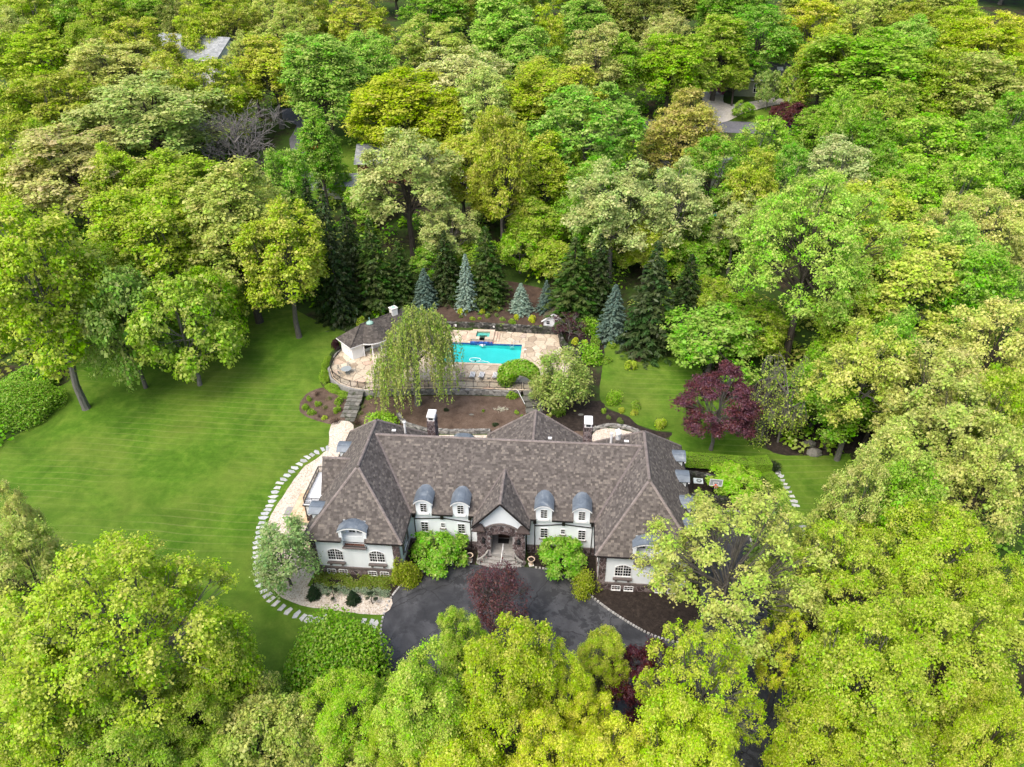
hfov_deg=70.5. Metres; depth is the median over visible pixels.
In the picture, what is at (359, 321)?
shrub
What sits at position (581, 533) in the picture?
window
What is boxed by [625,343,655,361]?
mulch bed
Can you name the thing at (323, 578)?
ground cover
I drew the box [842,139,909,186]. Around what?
leafy tree
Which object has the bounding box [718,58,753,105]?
leafy tree
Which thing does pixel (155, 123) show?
oak tree
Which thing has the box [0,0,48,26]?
leafy tree
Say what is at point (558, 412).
shrub
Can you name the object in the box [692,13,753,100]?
leafy tree
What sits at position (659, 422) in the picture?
shrub
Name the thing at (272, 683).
leafy tree
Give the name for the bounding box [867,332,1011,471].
oak tree
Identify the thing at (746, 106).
shrub
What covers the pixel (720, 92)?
leafy tree
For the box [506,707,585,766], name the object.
leafy tree
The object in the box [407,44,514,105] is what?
oak tree
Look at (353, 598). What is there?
cone conifer
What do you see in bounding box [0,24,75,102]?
leafy tree
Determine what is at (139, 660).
oak tree
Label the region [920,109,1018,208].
leafy tree
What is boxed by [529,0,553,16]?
leafy tree
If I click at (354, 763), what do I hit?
leafy tree
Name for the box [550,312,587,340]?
plum tree
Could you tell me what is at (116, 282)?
leafy tree
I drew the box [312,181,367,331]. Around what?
spruce tree
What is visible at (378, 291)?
spruce tree
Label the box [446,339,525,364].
swimming pool
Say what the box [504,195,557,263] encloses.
leafy tree
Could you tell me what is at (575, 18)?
leafy tree
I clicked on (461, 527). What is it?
window
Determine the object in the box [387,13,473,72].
oak tree
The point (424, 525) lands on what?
window
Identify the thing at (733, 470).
bush
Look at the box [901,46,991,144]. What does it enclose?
leafy tree
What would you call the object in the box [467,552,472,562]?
urn
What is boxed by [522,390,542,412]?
garden steps
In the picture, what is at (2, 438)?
undergrowth
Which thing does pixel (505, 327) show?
retaining wall
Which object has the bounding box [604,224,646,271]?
leafy tree
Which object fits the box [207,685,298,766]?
leafy tree
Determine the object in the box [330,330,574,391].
patio
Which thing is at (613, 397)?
shrub
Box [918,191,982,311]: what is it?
oak tree
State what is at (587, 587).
shrub
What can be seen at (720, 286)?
leafy tree
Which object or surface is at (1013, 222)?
oak tree
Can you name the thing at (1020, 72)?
leafy tree
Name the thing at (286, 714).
leafy tree
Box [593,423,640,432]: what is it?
court arc wall
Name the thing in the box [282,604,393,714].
shrub
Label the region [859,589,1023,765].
leafy tree
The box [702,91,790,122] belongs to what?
paved drive
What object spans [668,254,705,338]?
spruce tree
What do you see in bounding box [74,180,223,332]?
leafy tree
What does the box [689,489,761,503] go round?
court wall
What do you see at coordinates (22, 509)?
oak tree
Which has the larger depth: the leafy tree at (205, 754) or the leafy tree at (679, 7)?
the leafy tree at (679, 7)
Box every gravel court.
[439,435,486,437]
[592,428,631,440]
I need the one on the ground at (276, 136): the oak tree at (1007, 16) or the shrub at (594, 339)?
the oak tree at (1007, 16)
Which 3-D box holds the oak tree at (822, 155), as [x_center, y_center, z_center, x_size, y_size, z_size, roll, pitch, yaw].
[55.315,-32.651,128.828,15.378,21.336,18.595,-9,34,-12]
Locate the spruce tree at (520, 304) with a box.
[508,283,534,317]
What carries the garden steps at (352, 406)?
on the ground at (276, 136)
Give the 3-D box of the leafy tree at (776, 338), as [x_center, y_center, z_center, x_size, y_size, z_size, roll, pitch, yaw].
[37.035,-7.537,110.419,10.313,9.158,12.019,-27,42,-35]
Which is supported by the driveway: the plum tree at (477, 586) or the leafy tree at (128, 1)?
the plum tree at (477, 586)
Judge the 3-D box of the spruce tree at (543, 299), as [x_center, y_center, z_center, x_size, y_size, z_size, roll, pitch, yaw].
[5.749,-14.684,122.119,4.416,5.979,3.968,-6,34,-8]
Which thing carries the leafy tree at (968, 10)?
on the ground at (276, 136)
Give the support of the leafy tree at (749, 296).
on the ground at (276, 136)
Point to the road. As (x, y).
(732, 127)
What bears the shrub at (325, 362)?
on the ground at (276, 136)
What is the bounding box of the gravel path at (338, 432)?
[268,421,392,614]
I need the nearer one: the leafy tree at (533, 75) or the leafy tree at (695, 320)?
the leafy tree at (695, 320)
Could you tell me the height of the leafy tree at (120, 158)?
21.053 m
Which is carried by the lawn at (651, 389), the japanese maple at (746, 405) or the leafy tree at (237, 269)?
the japanese maple at (746, 405)
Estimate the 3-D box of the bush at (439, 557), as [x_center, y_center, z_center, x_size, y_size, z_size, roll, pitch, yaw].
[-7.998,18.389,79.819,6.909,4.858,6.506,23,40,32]
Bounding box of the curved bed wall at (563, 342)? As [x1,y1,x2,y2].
[558,332,583,357]
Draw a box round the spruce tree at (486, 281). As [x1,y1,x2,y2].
[464,226,513,314]
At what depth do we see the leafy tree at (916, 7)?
181.83 m
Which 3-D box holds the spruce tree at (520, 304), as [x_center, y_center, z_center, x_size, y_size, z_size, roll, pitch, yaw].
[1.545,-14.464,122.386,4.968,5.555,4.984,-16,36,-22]
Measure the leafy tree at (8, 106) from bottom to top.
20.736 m
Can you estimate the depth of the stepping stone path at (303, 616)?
84.69 m
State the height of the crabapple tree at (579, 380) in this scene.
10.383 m
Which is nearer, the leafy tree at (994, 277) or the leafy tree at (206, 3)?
the leafy tree at (994, 277)
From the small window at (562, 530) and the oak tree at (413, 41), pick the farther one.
the oak tree at (413, 41)
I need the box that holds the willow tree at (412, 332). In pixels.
[365,302,464,417]
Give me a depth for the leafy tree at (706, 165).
127.29 m
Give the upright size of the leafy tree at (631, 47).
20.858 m
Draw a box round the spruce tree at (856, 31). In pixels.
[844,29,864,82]
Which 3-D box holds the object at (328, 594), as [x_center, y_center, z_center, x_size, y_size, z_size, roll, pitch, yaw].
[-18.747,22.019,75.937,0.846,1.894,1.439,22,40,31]
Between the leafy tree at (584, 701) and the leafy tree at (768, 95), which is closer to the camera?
the leafy tree at (584, 701)
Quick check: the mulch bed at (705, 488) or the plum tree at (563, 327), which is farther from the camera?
the plum tree at (563, 327)
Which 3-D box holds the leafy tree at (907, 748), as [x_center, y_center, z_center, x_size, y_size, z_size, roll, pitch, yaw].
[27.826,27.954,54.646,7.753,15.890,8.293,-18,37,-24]
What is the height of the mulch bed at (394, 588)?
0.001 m
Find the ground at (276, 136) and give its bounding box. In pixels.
[0,0,1023,766]
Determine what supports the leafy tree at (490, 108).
on the ground at (276, 136)
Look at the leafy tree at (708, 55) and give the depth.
165.28 m
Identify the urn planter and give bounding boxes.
[527,556,534,566]
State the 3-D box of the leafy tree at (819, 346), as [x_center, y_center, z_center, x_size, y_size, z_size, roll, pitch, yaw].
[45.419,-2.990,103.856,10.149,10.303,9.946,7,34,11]
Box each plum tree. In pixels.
[464,553,533,640]
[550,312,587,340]
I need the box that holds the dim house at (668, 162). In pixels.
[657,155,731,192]
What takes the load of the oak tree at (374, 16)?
on the ground at (276, 136)
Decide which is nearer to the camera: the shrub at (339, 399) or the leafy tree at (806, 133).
the shrub at (339, 399)
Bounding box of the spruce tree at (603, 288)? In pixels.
[576,233,615,322]
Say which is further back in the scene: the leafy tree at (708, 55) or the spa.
the leafy tree at (708, 55)
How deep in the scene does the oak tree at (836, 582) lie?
59.79 m
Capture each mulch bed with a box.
[299,387,346,423]
[313,573,397,597]
[394,548,476,594]
[527,552,699,640]
[541,399,671,437]
[559,327,604,358]
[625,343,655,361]
[685,465,773,513]
[749,375,874,455]
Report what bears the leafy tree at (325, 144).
on the ground at (276, 136)
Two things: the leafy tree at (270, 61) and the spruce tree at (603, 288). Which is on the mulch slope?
the spruce tree at (603, 288)
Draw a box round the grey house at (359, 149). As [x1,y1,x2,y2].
[354,144,443,183]
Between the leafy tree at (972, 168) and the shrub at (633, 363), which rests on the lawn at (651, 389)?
the shrub at (633, 363)
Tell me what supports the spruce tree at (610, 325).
on the lawn at (651, 389)
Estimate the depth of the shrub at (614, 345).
114.86 m
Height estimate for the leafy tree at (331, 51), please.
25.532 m
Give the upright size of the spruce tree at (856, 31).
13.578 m
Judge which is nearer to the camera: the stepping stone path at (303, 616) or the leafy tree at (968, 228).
the stepping stone path at (303, 616)
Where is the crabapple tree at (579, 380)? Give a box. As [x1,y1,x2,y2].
[529,345,596,416]
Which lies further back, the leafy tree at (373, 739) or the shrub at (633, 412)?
the shrub at (633, 412)
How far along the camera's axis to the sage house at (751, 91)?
183.36 m
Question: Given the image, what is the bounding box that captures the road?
[637,119,930,134]
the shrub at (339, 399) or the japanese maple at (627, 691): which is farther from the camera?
the shrub at (339, 399)
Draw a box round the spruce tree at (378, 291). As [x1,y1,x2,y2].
[353,219,403,319]
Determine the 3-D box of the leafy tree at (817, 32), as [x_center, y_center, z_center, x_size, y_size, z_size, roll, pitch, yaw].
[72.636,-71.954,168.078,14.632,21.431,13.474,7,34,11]
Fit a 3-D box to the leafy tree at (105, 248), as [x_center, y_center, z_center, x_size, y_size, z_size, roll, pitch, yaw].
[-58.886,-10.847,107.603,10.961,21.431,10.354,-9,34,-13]
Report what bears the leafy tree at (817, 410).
on the mulch bed at (787, 450)
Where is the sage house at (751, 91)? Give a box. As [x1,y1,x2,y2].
[732,60,798,97]
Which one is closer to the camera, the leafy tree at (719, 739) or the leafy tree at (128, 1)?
the leafy tree at (719, 739)
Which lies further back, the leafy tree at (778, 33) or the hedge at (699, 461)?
the leafy tree at (778, 33)
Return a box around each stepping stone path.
[252,445,378,628]
[775,471,806,537]
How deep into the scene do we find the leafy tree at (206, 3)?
208.61 m
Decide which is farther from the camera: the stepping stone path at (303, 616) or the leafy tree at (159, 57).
the leafy tree at (159, 57)
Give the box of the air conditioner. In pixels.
[692,478,702,489]
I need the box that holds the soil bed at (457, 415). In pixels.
[358,395,582,436]
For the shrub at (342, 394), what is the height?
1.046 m
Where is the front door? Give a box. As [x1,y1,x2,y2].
[498,534,509,537]
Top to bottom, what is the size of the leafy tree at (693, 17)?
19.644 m
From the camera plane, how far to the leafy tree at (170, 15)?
198.02 m
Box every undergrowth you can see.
[0,26,1023,766]
[0,27,1023,766]
[0,30,1023,764]
[0,32,1022,739]
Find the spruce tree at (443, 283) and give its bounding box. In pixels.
[429,230,463,307]
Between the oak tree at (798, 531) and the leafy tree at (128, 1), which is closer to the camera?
the oak tree at (798, 531)
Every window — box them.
[327,548,344,560]
[368,551,385,562]
[404,534,408,552]
[421,521,429,532]
[440,522,446,529]
[457,523,466,534]
[539,528,547,539]
[559,529,565,535]
[577,530,585,541]
[611,585,620,590]
[614,565,631,577]
[623,586,632,591]
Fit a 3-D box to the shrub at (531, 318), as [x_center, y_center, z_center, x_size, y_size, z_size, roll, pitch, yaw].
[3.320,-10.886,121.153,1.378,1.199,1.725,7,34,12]
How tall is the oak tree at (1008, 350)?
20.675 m
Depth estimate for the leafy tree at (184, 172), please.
126.95 m
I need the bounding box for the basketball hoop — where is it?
[709,479,722,493]
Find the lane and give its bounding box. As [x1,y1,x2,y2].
[274,108,323,190]
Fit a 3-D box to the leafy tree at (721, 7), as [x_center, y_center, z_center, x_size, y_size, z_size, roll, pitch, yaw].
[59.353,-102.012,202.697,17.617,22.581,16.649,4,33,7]
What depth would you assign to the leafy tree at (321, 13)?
201.30 m
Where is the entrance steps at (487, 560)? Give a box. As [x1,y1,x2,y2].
[476,547,525,568]
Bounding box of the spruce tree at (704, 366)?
[699,311,718,370]
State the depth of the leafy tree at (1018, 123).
136.41 m
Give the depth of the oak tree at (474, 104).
149.25 m
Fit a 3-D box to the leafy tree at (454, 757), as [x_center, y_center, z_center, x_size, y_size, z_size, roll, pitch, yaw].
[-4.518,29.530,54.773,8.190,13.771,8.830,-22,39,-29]
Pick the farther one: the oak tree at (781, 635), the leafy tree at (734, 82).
the leafy tree at (734, 82)
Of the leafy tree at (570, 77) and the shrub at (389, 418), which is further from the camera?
the leafy tree at (570, 77)
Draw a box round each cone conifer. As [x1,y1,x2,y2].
[306,585,322,602]
[344,590,361,606]
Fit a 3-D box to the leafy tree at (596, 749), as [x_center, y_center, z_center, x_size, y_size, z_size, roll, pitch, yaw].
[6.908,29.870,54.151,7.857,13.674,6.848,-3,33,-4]
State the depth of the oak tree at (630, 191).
118.15 m
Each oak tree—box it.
[0,122,145,237]
[0,479,50,570]
[0,527,240,754]
[51,69,240,155]
[59,37,170,120]
[99,16,185,79]
[201,0,262,46]
[222,29,274,118]
[241,0,295,37]
[243,0,298,24]
[254,3,326,63]
[325,0,393,55]
[347,127,469,259]
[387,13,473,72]
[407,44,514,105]
[418,206,481,264]
[447,65,518,137]
[559,157,669,283]
[562,21,629,96]
[629,155,719,273]
[630,479,839,680]
[632,617,770,755]
[637,11,692,99]
[705,190,761,273]
[725,167,910,361]
[751,609,811,723]
[755,511,828,629]
[768,516,921,659]
[777,132,874,222]
[795,316,926,461]
[808,443,890,598]
[812,218,991,337]
[820,0,873,57]
[828,419,952,557]
[859,373,1020,528]
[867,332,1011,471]
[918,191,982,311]
[929,295,1023,415]
[931,410,1023,563]
[933,50,1023,124]
[949,186,1023,272]
[969,9,1023,66]
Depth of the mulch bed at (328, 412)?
105.18 m
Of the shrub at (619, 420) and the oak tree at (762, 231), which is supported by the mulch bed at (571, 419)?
the shrub at (619, 420)
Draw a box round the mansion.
[284,409,699,593]
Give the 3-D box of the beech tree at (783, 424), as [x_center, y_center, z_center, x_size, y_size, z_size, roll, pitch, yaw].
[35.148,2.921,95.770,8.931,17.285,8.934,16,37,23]
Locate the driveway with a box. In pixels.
[381,511,803,766]
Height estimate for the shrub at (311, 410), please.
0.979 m
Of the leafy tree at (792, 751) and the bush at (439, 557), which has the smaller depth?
the leafy tree at (792, 751)
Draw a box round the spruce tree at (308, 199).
[297,177,338,299]
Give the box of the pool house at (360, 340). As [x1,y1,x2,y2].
[336,305,402,359]
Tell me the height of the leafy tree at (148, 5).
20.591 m
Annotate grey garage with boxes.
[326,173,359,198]
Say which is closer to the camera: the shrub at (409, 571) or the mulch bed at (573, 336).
the shrub at (409, 571)
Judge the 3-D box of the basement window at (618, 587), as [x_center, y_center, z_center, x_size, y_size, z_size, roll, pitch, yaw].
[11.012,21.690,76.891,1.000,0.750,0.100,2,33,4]
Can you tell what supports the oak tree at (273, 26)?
on the ground at (276, 136)
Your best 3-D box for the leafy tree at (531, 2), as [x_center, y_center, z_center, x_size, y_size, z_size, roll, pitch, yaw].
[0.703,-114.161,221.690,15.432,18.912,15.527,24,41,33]
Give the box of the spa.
[466,329,499,345]
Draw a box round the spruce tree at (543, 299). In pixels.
[533,280,555,315]
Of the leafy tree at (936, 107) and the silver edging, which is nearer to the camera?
the silver edging
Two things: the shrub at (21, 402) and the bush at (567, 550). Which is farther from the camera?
the shrub at (21, 402)
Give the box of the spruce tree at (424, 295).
[410,268,439,312]
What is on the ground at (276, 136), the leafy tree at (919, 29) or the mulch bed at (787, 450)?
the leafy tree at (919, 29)
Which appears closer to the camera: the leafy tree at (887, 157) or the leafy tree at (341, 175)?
the leafy tree at (887, 157)
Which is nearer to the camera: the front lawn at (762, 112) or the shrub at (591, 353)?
the shrub at (591, 353)
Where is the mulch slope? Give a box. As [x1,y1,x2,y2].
[409,280,600,327]
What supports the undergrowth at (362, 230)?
on the ground at (276, 136)
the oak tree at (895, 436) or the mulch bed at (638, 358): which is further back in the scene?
the mulch bed at (638, 358)
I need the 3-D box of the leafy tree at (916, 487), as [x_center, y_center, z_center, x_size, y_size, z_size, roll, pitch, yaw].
[35.806,15.399,69.101,7.741,20.736,8.171,-24,40,-32]
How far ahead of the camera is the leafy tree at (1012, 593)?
58.94 m
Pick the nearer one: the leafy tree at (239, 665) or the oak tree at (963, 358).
the leafy tree at (239, 665)
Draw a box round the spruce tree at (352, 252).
[335,202,371,314]
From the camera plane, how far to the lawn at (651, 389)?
101.66 m
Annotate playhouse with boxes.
[541,306,567,325]
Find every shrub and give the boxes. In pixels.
[0,365,57,388]
[0,379,68,431]
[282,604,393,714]
[302,403,309,410]
[307,408,316,415]
[315,401,321,406]
[319,368,329,385]
[321,356,332,370]
[324,383,339,393]
[331,339,339,350]
[333,405,341,413]
[334,396,342,405]
[336,390,347,398]
[356,315,365,325]
[363,410,399,424]
[391,556,422,590]
[506,391,518,399]
[528,315,535,322]
[528,375,551,400]
[554,405,565,417]
[570,565,602,601]
[571,337,578,344]
[576,339,603,366]
[579,317,600,337]
[590,335,601,345]
[601,357,611,363]
[606,389,622,406]
[607,341,616,348]
[617,417,623,423]
[624,360,637,370]
[630,409,637,415]
[631,400,640,409]
[654,418,666,429]
[769,459,782,474]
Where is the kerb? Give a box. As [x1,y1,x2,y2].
[380,563,677,652]
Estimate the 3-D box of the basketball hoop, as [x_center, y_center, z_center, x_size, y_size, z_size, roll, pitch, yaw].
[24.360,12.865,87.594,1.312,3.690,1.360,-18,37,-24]
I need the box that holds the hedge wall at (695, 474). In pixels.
[689,470,762,485]
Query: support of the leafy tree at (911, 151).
on the ground at (276, 136)
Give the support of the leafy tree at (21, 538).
on the ground at (276, 136)
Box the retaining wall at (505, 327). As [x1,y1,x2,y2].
[419,320,557,334]
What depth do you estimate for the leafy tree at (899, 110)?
140.46 m
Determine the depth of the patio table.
110.12 m
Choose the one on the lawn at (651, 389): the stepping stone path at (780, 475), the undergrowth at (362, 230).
the stepping stone path at (780, 475)
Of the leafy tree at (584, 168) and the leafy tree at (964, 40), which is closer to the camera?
the leafy tree at (584, 168)
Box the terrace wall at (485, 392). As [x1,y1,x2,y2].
[327,349,520,396]
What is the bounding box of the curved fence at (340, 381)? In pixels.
[329,347,364,387]
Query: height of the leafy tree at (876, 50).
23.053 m
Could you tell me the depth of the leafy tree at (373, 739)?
54.88 m
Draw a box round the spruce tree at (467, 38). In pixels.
[444,28,472,48]
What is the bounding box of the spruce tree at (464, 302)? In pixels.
[454,254,479,315]
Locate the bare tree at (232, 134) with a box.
[188,98,291,166]
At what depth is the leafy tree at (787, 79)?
170.12 m
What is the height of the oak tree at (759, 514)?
19.584 m
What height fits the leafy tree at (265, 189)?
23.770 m
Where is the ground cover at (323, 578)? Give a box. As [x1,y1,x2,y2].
[311,571,393,590]
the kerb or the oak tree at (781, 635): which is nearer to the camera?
the oak tree at (781, 635)
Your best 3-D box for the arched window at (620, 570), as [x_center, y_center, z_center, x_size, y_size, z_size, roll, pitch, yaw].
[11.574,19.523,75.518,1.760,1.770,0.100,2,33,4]
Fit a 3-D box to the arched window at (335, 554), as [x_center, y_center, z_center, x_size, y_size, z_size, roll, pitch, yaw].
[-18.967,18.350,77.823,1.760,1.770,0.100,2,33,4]
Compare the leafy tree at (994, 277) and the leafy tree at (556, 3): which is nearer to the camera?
the leafy tree at (994, 277)
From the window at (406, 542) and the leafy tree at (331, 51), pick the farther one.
the leafy tree at (331, 51)
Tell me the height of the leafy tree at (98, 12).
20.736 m
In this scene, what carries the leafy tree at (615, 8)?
on the ground at (276, 136)
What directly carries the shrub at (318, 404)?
on the mulch bed at (328, 412)
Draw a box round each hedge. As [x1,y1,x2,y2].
[685,451,754,470]
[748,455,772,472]
[761,471,783,493]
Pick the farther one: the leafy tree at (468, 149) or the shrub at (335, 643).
the leafy tree at (468, 149)
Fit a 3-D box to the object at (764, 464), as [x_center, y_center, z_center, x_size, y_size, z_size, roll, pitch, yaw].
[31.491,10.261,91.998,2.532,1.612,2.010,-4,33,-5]
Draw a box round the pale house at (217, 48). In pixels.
[148,32,248,95]
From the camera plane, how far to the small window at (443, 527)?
80.81 m
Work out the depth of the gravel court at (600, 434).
99.33 m
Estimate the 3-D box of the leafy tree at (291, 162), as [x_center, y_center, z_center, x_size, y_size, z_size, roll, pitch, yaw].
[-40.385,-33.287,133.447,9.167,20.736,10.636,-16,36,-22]
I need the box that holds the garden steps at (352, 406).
[340,390,364,421]
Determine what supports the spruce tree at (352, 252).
on the ground at (276, 136)
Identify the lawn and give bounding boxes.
[0,275,382,693]
[311,135,367,199]
[600,333,851,612]
[733,103,821,122]
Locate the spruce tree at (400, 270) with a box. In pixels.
[383,241,419,309]
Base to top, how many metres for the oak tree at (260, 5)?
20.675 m
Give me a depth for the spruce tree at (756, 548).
78.45 m
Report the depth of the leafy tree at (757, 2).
205.68 m
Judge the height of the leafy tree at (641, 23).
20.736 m
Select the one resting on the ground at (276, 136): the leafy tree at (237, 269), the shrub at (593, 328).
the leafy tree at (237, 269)
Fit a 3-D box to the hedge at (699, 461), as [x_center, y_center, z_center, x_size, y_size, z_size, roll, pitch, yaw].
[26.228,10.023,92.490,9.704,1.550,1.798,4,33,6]
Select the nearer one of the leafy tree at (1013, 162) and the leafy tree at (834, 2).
the leafy tree at (1013, 162)
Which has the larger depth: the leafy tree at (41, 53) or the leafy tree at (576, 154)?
the leafy tree at (41, 53)
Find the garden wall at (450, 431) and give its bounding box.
[396,412,489,434]
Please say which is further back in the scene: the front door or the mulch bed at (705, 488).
the mulch bed at (705, 488)
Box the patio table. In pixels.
[341,366,351,372]
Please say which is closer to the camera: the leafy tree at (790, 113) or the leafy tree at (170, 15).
the leafy tree at (790, 113)
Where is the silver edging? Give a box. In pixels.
[312,582,390,598]
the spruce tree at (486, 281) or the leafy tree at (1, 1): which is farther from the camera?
the leafy tree at (1, 1)
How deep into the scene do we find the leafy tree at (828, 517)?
70.26 m
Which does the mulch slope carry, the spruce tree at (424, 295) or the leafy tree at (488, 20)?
the spruce tree at (424, 295)
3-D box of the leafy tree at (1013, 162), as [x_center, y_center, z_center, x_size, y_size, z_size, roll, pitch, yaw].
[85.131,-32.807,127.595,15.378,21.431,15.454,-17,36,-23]
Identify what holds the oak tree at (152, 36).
on the ground at (276, 136)
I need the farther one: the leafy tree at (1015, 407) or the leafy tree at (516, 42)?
the leafy tree at (516, 42)
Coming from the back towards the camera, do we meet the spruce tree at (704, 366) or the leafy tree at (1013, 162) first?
the leafy tree at (1013, 162)
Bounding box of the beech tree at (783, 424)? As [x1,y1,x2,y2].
[747,352,811,451]
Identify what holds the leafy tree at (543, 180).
on the ground at (276, 136)
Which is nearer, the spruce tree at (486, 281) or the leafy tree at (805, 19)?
the spruce tree at (486, 281)
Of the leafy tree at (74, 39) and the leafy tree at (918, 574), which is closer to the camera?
the leafy tree at (918, 574)
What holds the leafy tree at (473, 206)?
on the ground at (276, 136)
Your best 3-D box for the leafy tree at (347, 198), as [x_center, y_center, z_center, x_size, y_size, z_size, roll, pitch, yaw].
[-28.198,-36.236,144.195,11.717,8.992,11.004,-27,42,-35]
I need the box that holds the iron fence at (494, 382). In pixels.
[364,380,521,388]
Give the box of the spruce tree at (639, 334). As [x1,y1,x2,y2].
[612,240,678,369]
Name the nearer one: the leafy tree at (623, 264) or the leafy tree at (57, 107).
the leafy tree at (623, 264)
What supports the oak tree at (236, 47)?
on the ground at (276, 136)
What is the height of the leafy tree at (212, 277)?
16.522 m
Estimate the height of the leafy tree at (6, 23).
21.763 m
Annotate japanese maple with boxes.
[599,634,698,740]
[669,359,765,450]
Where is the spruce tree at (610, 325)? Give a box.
[595,284,628,348]
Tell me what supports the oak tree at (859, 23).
on the ground at (276, 136)
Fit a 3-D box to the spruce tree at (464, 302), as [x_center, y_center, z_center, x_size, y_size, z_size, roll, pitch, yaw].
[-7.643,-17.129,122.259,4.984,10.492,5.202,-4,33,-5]
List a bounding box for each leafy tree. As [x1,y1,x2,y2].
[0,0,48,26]
[0,0,68,63]
[0,4,44,89]
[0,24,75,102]
[0,67,122,150]
[0,77,49,156]
[0,141,61,222]
[0,193,115,410]
[0,236,71,356]
[0,513,100,644]
[0,620,98,753]
[0,663,125,766]
[12,117,88,217]
[38,0,106,44]
[55,19,118,84]
[61,690,195,766]
[71,249,178,392]
[72,0,124,33]
[73,0,139,44]
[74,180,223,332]
[76,0,128,20]
[78,141,150,216]
[79,240,148,339]
[114,147,232,253]
[123,0,176,28]
[124,269,248,385]
[125,0,174,38]
[139,48,194,144]
[144,653,251,766]
[154,0,203,34]
[162,54,264,153]
[171,2,229,52]
[174,0,251,33]
[175,725,255,766]
[176,265,249,354]
[177,606,267,707]
[179,155,293,323]
[203,167,289,292]
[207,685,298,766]
[217,254,266,283]
[226,193,332,338]
[228,34,309,128]
[237,667,287,728]
[249,511,324,601]
[259,691,341,766]
[261,147,314,224]
[276,31,369,147]
[283,0,341,44]
[294,106,345,209]
[296,666,388,766]
[312,163,351,196]
[314,722,379,766]
[341,65,459,151]
[342,27,401,106]
[342,185,396,224]
[365,701,415,766]
[371,634,472,766]
[387,0,405,17]
[395,0,470,56]
[401,709,507,766]
[408,86,486,151]
[408,243,456,277]
[428,0,477,30]
[429,611,558,766]
[434,131,483,220]
[435,605,493,702]
[455,235,499,275]
[465,0,539,78]
[465,105,533,265]
[466,104,520,159]
[469,160,515,233]
[497,25,564,116]
[498,55,590,131]
[498,228,544,273]
[499,0,537,21]
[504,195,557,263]
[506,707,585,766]
[512,129,570,212]
[517,81,648,186]
[517,198,588,261]
[527,238,587,281]
[527,636,596,765]
[528,2,567,67]
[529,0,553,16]
[548,63,609,130]
[550,0,570,9]
[552,155,631,268]
[554,0,614,48]
[560,710,652,766]
[562,690,621,758]
[563,143,585,194]
[573,0,643,41]
[574,624,630,712]
[599,31,647,120]
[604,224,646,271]
[614,0,677,57]
[621,218,670,283]
[628,679,743,766]
[634,31,706,116]
[636,84,730,176]
[638,232,698,276]
[656,299,767,387]
[662,29,721,118]
[663,0,699,30]
[669,238,728,285]
[670,131,745,239]
[684,1,716,20]
[686,213,741,256]
[692,0,755,32]
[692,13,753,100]
[693,274,739,318]
[710,81,724,95]
[714,290,781,326]
[716,306,791,359]
[717,3,806,77]
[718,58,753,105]
[720,145,782,264]
[727,113,799,196]
[728,0,774,21]
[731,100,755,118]
[754,68,781,109]
[758,695,864,766]
[764,101,812,129]
[767,0,854,62]
[768,138,815,242]
[773,594,934,766]
[774,0,833,36]
[778,60,813,106]
[785,360,856,433]
[790,101,845,152]
[791,22,858,106]
[792,330,852,370]
[792,352,881,448]
[796,26,952,113]
[803,500,858,596]
[806,176,920,288]
[811,0,861,19]
[811,285,891,351]
[814,84,864,168]
[822,732,889,766]
[827,110,907,184]
[837,688,950,766]
[838,0,911,36]
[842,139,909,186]
[842,498,993,646]
[852,304,925,447]
[852,449,948,575]
[853,112,980,211]
[855,162,954,242]
[856,78,919,146]
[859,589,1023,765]
[871,13,946,79]
[881,0,941,46]
[892,209,991,337]
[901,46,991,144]
[910,153,1011,237]
[913,243,1023,362]
[917,679,1023,766]
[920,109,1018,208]
[925,0,996,50]
[926,0,969,27]
[930,362,1023,502]
[931,542,1023,681]
[933,17,1023,84]
[934,714,1023,766]
[954,133,1023,236]
[967,91,1023,185]
[982,52,1023,134]
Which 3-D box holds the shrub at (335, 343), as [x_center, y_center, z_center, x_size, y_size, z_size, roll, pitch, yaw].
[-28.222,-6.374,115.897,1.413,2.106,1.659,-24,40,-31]
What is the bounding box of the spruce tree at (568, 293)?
[540,237,603,333]
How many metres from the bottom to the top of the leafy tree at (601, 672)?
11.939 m
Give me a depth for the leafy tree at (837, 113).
140.25 m
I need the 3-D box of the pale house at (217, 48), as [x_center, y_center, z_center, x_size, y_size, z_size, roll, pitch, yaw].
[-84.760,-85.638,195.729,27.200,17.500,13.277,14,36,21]
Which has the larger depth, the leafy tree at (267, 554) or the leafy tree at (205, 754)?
the leafy tree at (267, 554)
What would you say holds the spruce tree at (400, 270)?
on the mulch slope
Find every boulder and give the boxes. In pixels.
[803,439,816,447]
[806,448,821,456]
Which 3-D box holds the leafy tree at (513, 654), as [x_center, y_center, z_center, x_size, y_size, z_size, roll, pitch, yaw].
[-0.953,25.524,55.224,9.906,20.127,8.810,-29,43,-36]
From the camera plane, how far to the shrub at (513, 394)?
105.65 m
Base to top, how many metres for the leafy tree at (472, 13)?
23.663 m
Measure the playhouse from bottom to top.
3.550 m
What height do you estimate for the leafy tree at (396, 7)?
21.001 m
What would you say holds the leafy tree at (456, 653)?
on the ground at (276, 136)
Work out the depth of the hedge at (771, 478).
89.76 m
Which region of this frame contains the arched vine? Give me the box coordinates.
[497,358,540,387]
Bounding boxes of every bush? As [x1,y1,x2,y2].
[407,529,468,580]
[535,535,587,580]
[705,459,765,502]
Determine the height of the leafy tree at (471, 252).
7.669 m

